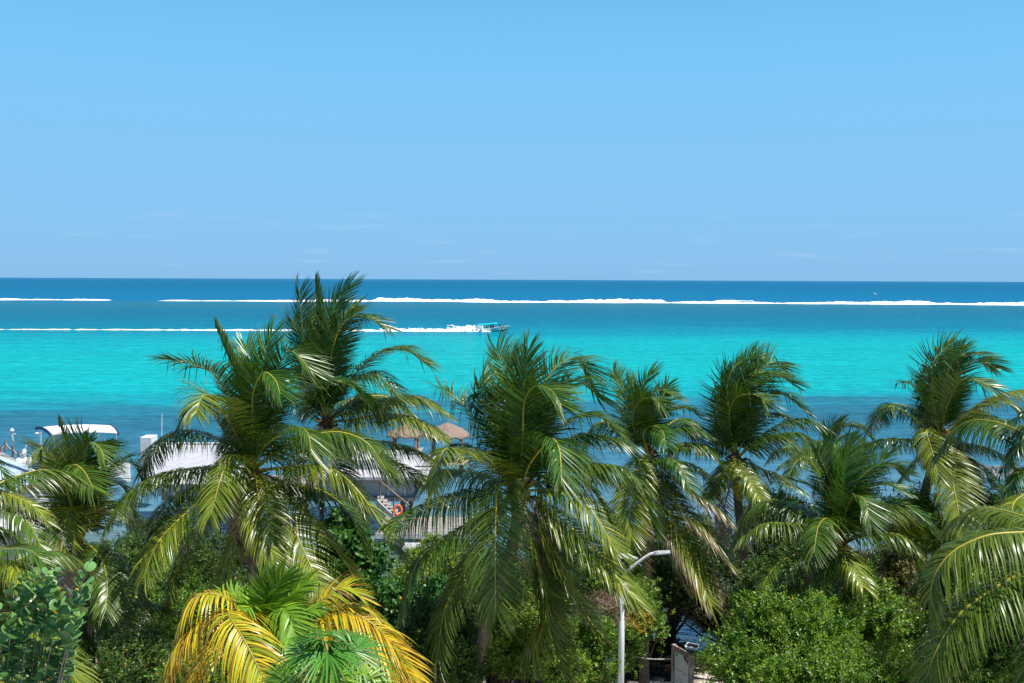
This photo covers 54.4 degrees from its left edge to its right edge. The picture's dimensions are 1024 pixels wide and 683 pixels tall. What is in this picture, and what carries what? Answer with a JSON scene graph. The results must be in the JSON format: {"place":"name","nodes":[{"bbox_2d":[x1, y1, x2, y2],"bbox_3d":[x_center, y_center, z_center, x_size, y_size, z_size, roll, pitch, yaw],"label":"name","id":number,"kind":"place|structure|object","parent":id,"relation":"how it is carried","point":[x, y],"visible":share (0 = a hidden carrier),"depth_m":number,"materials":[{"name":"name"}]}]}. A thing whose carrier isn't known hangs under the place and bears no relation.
{"place":"outdoors","nodes":[
{"label":"outdoors","id":0,"kind":"place"},
{"bbox_2d":[4,440,6,451],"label":"mooring post","id":1,"kind":"object","parent":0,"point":[5,446],"visible":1,"depth_m":68.61,"materials":[{"name":"white wood"}]},
{"bbox_2d":[21,445,26,458],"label":"fender","id":2,"kind":"object","parent":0,"point":[24,455],"visible":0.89,"depth_m":61.86,"materials":[{"name":"white plastic"}]},
{"bbox_2d":[64,586,958,682],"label":"beach","id":3,"kind":"structure","parent":0,"point":[699,676],"depth_m":32.30,"materials":[{"name":"beige sand"}]},
{"bbox_2d":[0,456,71,570],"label":"boathouse","id":4,"kind":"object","parent":3,"relation":"on","point":[16,468],"visible":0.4,"depth_m":43.64,"materials":[{"name":"white metal"}]},
{"bbox_2d":[0,558,95,682],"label":"sea grape","id":5,"kind":"object","parent":3,"relation":"on","point":[47,623],"visible":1,"depth_m":13.72,"materials":[{"name":"green plant"}]},
{"bbox_2d":[0,541,114,682],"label":"coconut palm","id":6,"kind":"object","parent":3,"relation":"on","point":[36,558],"visible":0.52,"depth_m":19.08,"materials":[{"name":"green plant"}]},
{"bbox_2d":[0,460,117,575],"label":"coconut palm","id":7,"kind":"object","parent":3,"relation":"on","point":[7,495],"visible":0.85,"depth_m":23.08,"materials":[{"name":"green plant"}]},
{"bbox_2d":[0,566,172,682],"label":"buttonwood bush","id":8,"kind":"object","parent":3,"relation":"on","point":[107,671],"visible":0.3,"depth_m":25.45,"materials":[{"name":"green plant"}]},
{"bbox_2d":[14,415,179,681],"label":"coconut palm","id":9,"kind":"object","parent":3,"relation":"on","point":[77,515],"visible":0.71,"depth_m":26.70,"materials":[{"name":"green plant"}]},
{"bbox_2d":[95,552,232,682],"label":"buttonwood bush","id":10,"kind":"object","parent":3,"relation":"on","point":[194,578],"visible":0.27,"depth_m":32.31,"materials":[{"name":"green plant"}]},
{"bbox_2d":[66,505,301,596],"bbox_3d":[-12.623,8.633,39.597,10.015,3.828,5.895,1,4,8],"label":"mangrove bush","id":11,"kind":"object","parent":3,"relation":"on","point":[208,556],"visible":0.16,"depth_m":38.59,"materials":[{"name":"green plant"}]},
{"bbox_2d":[100,313,412,632],"bbox_3d":[-6.670,4.909,27.471,8.432,11.446,6.295,0,4,0],"label":"coconut palm","id":12,"kind":"object","parent":3,"relation":"on","point":[252,426],"visible":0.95,"depth_m":26.54,"materials":[{"name":"green plant"}]},
{"bbox_2d":[189,548,328,651],"bbox_3d":[-7.751,8.543,30.820,5.081,3.846,3.277,0,4,0],"label":"buttonwood bush","id":13,"kind":"object","parent":3,"relation":"on","point":[210,586],"visible":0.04,"depth_m":30.95,"materials":[{"name":"green plant"}]},
{"bbox_2d":[144,615,420,682],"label":"buttonwood bush","id":14,"kind":"object","parent":3,"relation":"on","point":[219,677],"visible":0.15,"depth_m":22.53,"materials":[{"name":"green plant"}]},
{"bbox_2d":[140,435,434,529],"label":"beach house","id":15,"kind":"structure","parent":3,"relation":"on","point":[192,459],"depth_m":51.69,"materials":[{"name":"white"}]},
{"bbox_2d":[390,482,403,495],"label":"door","id":16,"kind":"structure","parent":15,"relation":"in","point":[394,489],"depth_m":50.52,"materials":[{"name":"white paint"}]},
{"bbox_2d":[415,466,431,487],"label":"window","id":17,"kind":"structure","parent":15,"relation":"in","point":[415,466],"depth_m":51.65,"materials":[{"name":"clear glass"}]},
{"bbox_2d":[158,554,433,682],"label":"coconut palm","id":18,"kind":"object","parent":3,"relation":"on","point":[259,624],"visible":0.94,"depth_m":18.70,"materials":[{"name":"yellow plant"}]},
{"bbox_2d":[258,628,399,682],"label":"fan palm","id":19,"kind":"object","parent":3,"relation":"on","point":[335,668],"visible":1,"depth_m":15.97,"materials":[{"name":"green plant"}]},
{"bbox_2d":[300,501,404,629],"bbox_3d":[-5.208,7.756,31.554,3.240,5.304,2.865,1,4,18],"label":"sea hibiscus bush","id":20,"kind":"object","parent":3,"relation":"on","point":[338,527],"visible":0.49,"depth_m":31.01,"materials":[{"name":"green plant"}]},
{"bbox_2d":[265,270,457,564],"bbox_3d":[-5.124,3.950,32.775,5.292,12.707,7.009,-2,4,-35],"label":"coconut palm","id":21,"kind":"object","parent":3,"relation":"on","point":[320,325],"visible":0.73,"depth_m":31.96,"materials":[{"name":"green plant"}]},
{"bbox_2d":[347,560,463,678],"bbox_3d":[-3.116,8.488,29.294,3.654,4.151,2.902,0,4,0],"label":"sea hibiscus bush","id":22,"kind":"object","parent":3,"relation":"on","point":[388,593],"visible":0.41,"depth_m":28.99,"materials":[{"name":"green plant"}]},
{"bbox_2d":[96,659,721,682],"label":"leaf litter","id":23,"kind":"object","parent":3,"relation":"on","point":[637,671],"visible":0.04,"depth_m":32.11,"materials":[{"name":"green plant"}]},
{"bbox_2d":[375,497,472,551],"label":"stilt deck","id":24,"kind":"structure","parent":3,"relation":"on","point":[439,527],"depth_m":47.49,"materials":[{"name":"grey wood"}]},
{"bbox_2d":[376,479,409,527],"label":"staircase","id":25,"kind":"structure","parent":24,"relation":"on","point":[382,501],"depth_m":47.51,"materials":[{"name":"white wood"}]},
{"bbox_2d":[394,504,402,515],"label":"life ring","id":26,"kind":"object","parent":25,"relation":"on","point":[396,506],"visible":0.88,"depth_m":46.87,"materials":[{"name":"orange plastic"}]},
{"bbox_2d":[367,572,497,682],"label":"buttonwood bush","id":27,"kind":"object","parent":3,"relation":"on","point":[461,666],"visible":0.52,"depth_m":24.41,"materials":[{"name":"green plant"}]},
{"bbox_2d":[385,528,481,601],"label":"mangrove bush","id":28,"kind":"object","parent":3,"relation":"on","point":[414,552],"visible":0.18,"depth_m":34.20,"materials":[{"name":"green plant"}]},
{"bbox_2d":[461,542,577,682],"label":"buttonwood bush","id":29,"kind":"object","parent":3,"relation":"on","point":[491,678],"visible":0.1,"depth_m":28.80,"materials":[{"name":"green plant"}]},
{"bbox_2d":[373,324,670,682],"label":"coconut palm","id":30,"kind":"object","parent":3,"relation":"on","point":[522,441],"visible":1,"depth_m":23.55,"materials":[{"name":"green plant"}]},
{"bbox_2d":[479,557,570,682],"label":"buttonwood bush","id":31,"kind":"object","parent":3,"relation":"on","point":[504,653],"visible":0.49,"depth_m":26.26,"materials":[{"name":"green plant"}]},
{"bbox_2d":[519,604,630,682],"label":"buttonwood bush","id":32,"kind":"object","parent":3,"relation":"on","point":[593,651],"visible":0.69,"depth_m":25.72,"materials":[{"name":"green plant"}]},
{"bbox_2d":[518,521,633,651],"bbox_3d":[1.720,8.004,29.181,3.869,5.733,2.462,1,4,17],"label":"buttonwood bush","id":33,"kind":"object","parent":3,"relation":"on","point":[590,585],"visible":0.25,"depth_m":28.51,"materials":[{"name":"green plant"}]},
{"bbox_2d":[572,586,630,682],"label":"dead bush","id":34,"kind":"object","parent":3,"relation":"on","point":[613,603],"visible":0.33,"depth_m":27.06,"materials":[{"name":"brown plant"}]},
{"bbox_2d":[602,565,674,679],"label":"mangrove bush","id":35,"kind":"object","parent":3,"relation":"on","point":[634,644],"visible":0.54,"depth_m":28.34,"materials":[{"name":"green plant"}]},
{"bbox_2d":[617,550,670,682],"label":"street lamp","id":36,"kind":"object","parent":3,"relation":"on","point":[621,643],"visible":0.66,"depth_m":25.44,"materials":[{"name":"white metal"}]},
{"bbox_2d":[593,650,713,682],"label":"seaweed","id":37,"kind":"object","parent":3,"relation":"on","point":[664,670],"visible":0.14,"depth_m":32.98,"materials":[{"name":"plant"}]},
{"bbox_2d":[635,626,685,664],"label":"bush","id":38,"kind":"object","parent":3,"relation":"on","point":[666,650],"visible":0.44,"depth_m":34.52,"materials":[{"name":"plant"}]},
{"bbox_2d":[599,505,733,635],"bbox_3d":[5.763,8.583,36.439,5.830,4.970,3.040,-2,4,-37],"label":"mangrove bush","id":39,"kind":"object","parent":3,"relation":"on","point":[672,630],"visible":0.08,"depth_m":36.50,"materials":[{"name":"green plant"}]},
{"bbox_2d":[580,359,753,682],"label":"coconut palm","id":40,"kind":"object","parent":3,"relation":"on","point":[648,428],"visible":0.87,"depth_m":29.69,"materials":[{"name":"green plant"}]},
{"bbox_2d":[671,642,699,682],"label":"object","id":41,"kind":"object","parent":3,"relation":"on","point":[682,666],"visible":0.97,"depth_m":27.82,"materials":[{"name":"grey concrete"}]},
{"bbox_2d":[633,655,671,659],"bbox_3d":[3.974,9.008,28.364,1.280,0.121,0.030,1,4,14],"label":"rope","id":42,"kind":"object","parent":41,"relation":"attached to","point":[653,659],"visible":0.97,"depth_m":28.34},
{"bbox_2d":[633,527,803,648],"bbox_3d":[7.227,8.694,34.781,6.728,4.692,3.739,0,4,0],"label":"mangrove tree","id":43,"kind":"object","parent":3,"relation":"on","point":[662,567],"visible":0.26,"depth_m":34.23,"materials":[{"name":"green plant"}]},
{"bbox_2d":[662,340,840,594],"bbox_3d":[7.523,5.446,31.565,5.565,11.221,4.231,2,4,32],"label":"coconut palm","id":44,"kind":"object","parent":3,"relation":"on","point":[740,399],"visible":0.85,"depth_m":30.96,"materials":[{"name":"green plant"}]},
{"bbox_2d":[725,478,836,586],"bbox_3d":[9.693,8.044,35.654,4.363,6.061,5.447,0,4,0],"label":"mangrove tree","id":45,"kind":"object","parent":3,"relation":"on","point":[782,546],"visible":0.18,"depth_m":35.66,"materials":[{"name":"green plant"}]},
{"bbox_2d":[685,579,879,682],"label":"buttonwood bush","id":46,"kind":"object","parent":3,"relation":"on","point":[774,626],"visible":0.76,"depth_m":22.65,"materials":[{"name":"green plant"}]},
{"bbox_2d":[719,544,887,622],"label":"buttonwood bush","id":47,"kind":"object","parent":3,"relation":"on","point":[751,575],"visible":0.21,"depth_m":28.57,"materials":[{"name":"green plant"}]},
{"bbox_2d":[764,411,873,516],"bbox_3d":[11.558,6.676,36.970,4.130,8.362,3.712,0,4,0],"label":"coconut palm","id":48,"kind":"object","parent":3,"relation":"on","point":[837,426],"visible":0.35,"depth_m":36.12,"materials":[{"name":"green plant"}]},
{"bbox_2d":[726,424,938,623],"bbox_3d":[8.371,6.403,25.571,5.890,8.812,5.200,0,4,0],"label":"coconut palm","id":49,"kind":"object","parent":3,"relation":"on","point":[848,506],"visible":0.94,"depth_m":24.95,"materials":[{"name":"green plant"}]},
{"bbox_2d":[769,622,925,682],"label":"buttonwood bush","id":50,"kind":"object","parent":3,"relation":"on","point":[825,671],"visible":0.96,"depth_m":20.67,"materials":[{"name":"green plant"}]},
{"bbox_2d":[829,553,960,674],"bbox_3d":[11.118,7.901,27.184,3.798,5.738,10.491,3,4,37],"label":"buttonwood bush","id":51,"kind":"object","parent":3,"relation":"on","point":[885,620],"visible":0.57,"depth_m":24.14,"materials":[{"name":"green plant"}]},
{"bbox_2d":[863,478,976,673],"bbox_3d":[12.276,7.432,30.166,3.363,6.538,3.284,0,4,0],"label":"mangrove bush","id":52,"kind":"object","parent":3,"relation":"on","point":[929,507],"visible":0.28,"depth_m":29.83,"materials":[{"name":"green plant"}]},
{"bbox_2d":[852,536,1020,682],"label":"buttonwood bush","id":53,"kind":"object","parent":3,"relation":"on","point":[903,567],"visible":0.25,"depth_m":26.73,"materials":[{"name":"green plant"}]},
{"bbox_2d":[850,327,1023,634],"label":"coconut palm","id":54,"kind":"object","parent":3,"relation":"on","point":[939,407],"visible":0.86,"depth_m":29.86,"materials":[{"name":"green plant"}]},
{"bbox_2d":[901,505,1023,682],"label":"coconut palm","id":55,"kind":"object","parent":3,"relation":"on","point":[1004,534],"visible":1,"depth_m":17.89,"materials":[{"name":"green plant"}]},
{"bbox_2d":[912,568,1023,682],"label":"buttonwood bush","id":56,"kind":"object","parent":3,"relation":"on","point":[996,668],"visible":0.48,"depth_m":19.60,"materials":[{"name":"green plant"}]},
{"bbox_2d":[925,402,1023,538],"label":"coconut palm","id":57,"kind":"object","parent":3,"relation":"on","point":[1014,450],"visible":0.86,"depth_m":25.66,"materials":[{"name":"green plant"}]},
{"bbox_2d":[942,528,1022,674],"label":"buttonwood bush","id":58,"kind":"object","parent":3,"relation":"on","point":[978,576],"visible":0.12,"depth_m":23.87,"materials":[{"name":"green plant"}]},
{"bbox_2d":[962,477,1023,648],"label":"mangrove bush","id":59,"kind":"object","parent":3,"relation":"on","point":[995,497],"visible":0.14,"depth_m":29.83,"materials":[{"name":"green plant"}]},
{"bbox_2d":[0,278,1023,679],"bbox_3d":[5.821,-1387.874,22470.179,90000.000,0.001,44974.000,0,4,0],"label":"sea","id":60,"kind":"structure","parent":0,"point":[74,348],"depth_m":204.83,"materials":[{"name":"liquid"}]},
{"bbox_2d":[0,452,112,509],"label":"pier","id":61,"kind":"structure","parent":60,"relation":"in","point":[2,454],"depth_m":66.65,"materials":[{"name":"white wood"}]},
{"bbox_2d":[8,429,15,446],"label":"globe lamp","id":62,"kind":"object","parent":61,"relation":"on","point":[12,433],"visible":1,"depth_m":66.48,"materials":[{"name":"white metal"}]},
{"bbox_2d":[35,432,41,444],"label":"dock light","id":63,"kind":"object","parent":61,"relation":"on","point":[40,434],"visible":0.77,"depth_m":63.04,"materials":[{"name":"white paint"}]},
{"bbox_2d":[15,424,130,481],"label":"moored boat","id":64,"kind":"object","parent":60,"relation":"on","point":[49,430],"visible":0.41,"depth_m":63.17,"materials":[{"name":"white paint"}]},
{"bbox_2d":[0,325,490,331],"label":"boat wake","id":65,"kind":"object","parent":60,"relation":"on","point":[467,328],"visible":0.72,"depth_m":247.58,"materials":[{"name":"liquid"}]},
{"bbox_2d":[372,541,389,555],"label":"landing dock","id":66,"kind":"object","parent":60,"relation":"in","point":[381,544],"depth_m":46.83,"materials":[{"name":"grey wood"}]},
{"bbox_2d":[386,424,423,454],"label":"thatched shelter","id":67,"kind":"object","parent":60,"relation":"in","point":[398,436],"visible":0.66,"depth_m":69.73,"materials":[{"name":"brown wood"}]},
{"bbox_2d":[379,325,483,331],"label":"spray","id":68,"kind":"object","parent":60,"relation":"on","point":[478,328],"visible":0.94,"depth_m":247.91,"materials":[{"name":"liquid"}]},
{"bbox_2d":[425,422,470,476],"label":"thatched shelter","id":69,"kind":"object","parent":60,"relation":"in","point":[454,431],"visible":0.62,"depth_m":65.77,"materials":[{"name":"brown wood"}]},
{"bbox_2d":[475,323,509,330],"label":"speedboat","id":70,"kind":"object","parent":60,"relation":"on","point":[496,329],"visible":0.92,"depth_m":248.43,"materials":[{"name":"plastic"}]},
{"bbox_2d":[0,297,1023,304],"bbox_3d":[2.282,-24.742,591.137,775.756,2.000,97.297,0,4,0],"label":"reef surf","id":71,"kind":"structure","parent":60,"relation":"on","point":[908,302],"depth_m":566.32,"materials":[{"name":"liquid"}]},
{"bbox_2d":[978,464,1023,489],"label":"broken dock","id":72,"kind":"object","parent":60,"relation":"in","point":[994,468],"visible":0.22,"depth_m":62.14,"materials":[{"name":"grey wood"}]},
{"bbox_2d":[0,0,1023,281],"label":"sky","id":73,"kind":"structure","parent":0,"point":[696,140],"materials":[{"name":"blue"}]}
]}

